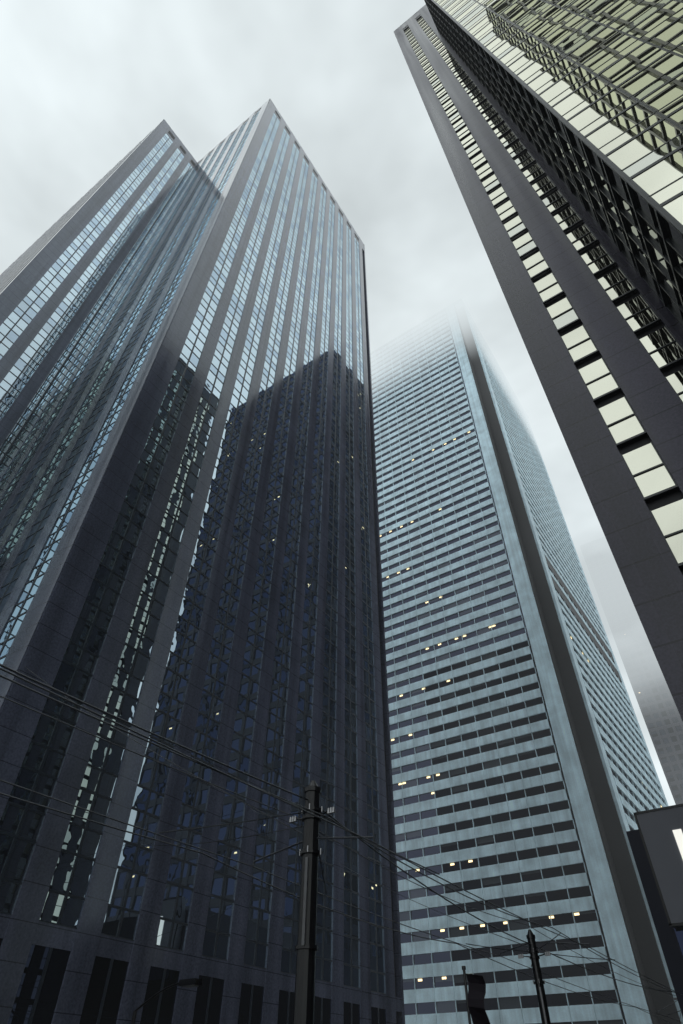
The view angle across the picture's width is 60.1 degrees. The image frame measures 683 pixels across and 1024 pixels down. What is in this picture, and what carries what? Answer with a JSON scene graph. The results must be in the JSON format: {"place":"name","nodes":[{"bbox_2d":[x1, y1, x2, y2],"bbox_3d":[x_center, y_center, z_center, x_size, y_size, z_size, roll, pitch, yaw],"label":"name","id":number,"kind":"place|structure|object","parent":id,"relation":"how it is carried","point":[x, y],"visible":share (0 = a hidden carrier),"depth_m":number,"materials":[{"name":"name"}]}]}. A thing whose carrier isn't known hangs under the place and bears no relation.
{"place":"outdoors","nodes":[
{"label":"outdoors","id":0,"kind":"place"},
{"bbox_2d":[0,0,675,805],"label":"sky","id":1,"kind":"structure","parent":0,"point":[83,82],"materials":[{"name":"white"}]},
{"bbox_3d":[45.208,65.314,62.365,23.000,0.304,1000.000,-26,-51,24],"label":"road asphalt","id":2,"kind":"structure","parent":0,"visible":0},
{"bbox_2d":[131,978,201,1023],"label":"street lamp","id":3,"kind":"object","parent":2,"relation":"on","point":[191,983],"visible":1,"depth_m":22.97,"materials":[{"name":"grey metal"}]},
{"bbox_2d":[289,780,334,1023],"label":"utility pole","id":4,"kind":"object","parent":2,"relation":"on","point":[306,947],"visible":0.94,"depth_m":12.49,"materials":[{"name":"black metal"}]},
{"bbox_2d":[0,664,681,1023],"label":"overhead wires","id":5,"kind":"object","parent":4,"relation":"attached to","point":[341,826],"visible":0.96,"depth_m":13.74,"materials":[{"name":"grey"}]},
{"bbox_2d":[462,966,489,1023],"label":"flag on mast","id":6,"kind":"object","parent":2,"relation":"on","point":[475,992],"visible":1,"depth_m":19.06,"materials":[{"name":"black fabric"}]},
{"bbox_2d":[518,929,550,1023],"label":"utility pole","id":7,"kind":"object","parent":2,"relation":"on","point":[538,982],"visible":0.99,"depth_m":21.33,"materials":[{"name":"black metal"}]},
{"label":"ground","id":8,"kind":"structure","parent":0,"visible":0},
{"bbox_2d":[0,99,404,1023],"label":"skyscraper","id":9,"kind":"structure","parent":8,"relation":"on","point":[190,553],"depth_m":45.31,"materials":[{"name":"glass"}]},
{"bbox_2d":[370,298,682,1023],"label":"skyscraper","id":10,"kind":"structure","parent":8,"relation":"on","point":[526,783],"depth_m":154.74,"materials":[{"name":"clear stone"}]},
{"bbox_2d":[394,0,682,720],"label":"skyscraper","id":11,"kind":"structure","parent":8,"relation":"on","point":[557,125],"depth_m":17.89,"materials":[{"name":"grey"}]},
{"bbox_2d":[580,536,682,804],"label":"foggy tower","id":12,"kind":"structure","parent":8,"relation":"on","point":[659,710],"depth_m":294.42,"materials":[{"name":"grey metal"}]},
{"bbox_2d":[626,829,682,1015],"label":"building","id":13,"kind":"structure","parent":8,"relation":"on","point":[670,940],"depth_m":34.71,"materials":[{"name":"black"}]},
{"bbox_2d":[633,804,682,927],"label":"box sign","id":14,"kind":"object","parent":13,"relation":"attached to","point":[661,831],"visible":1,"depth_m":35.99,"materials":[{"name":"grey"}]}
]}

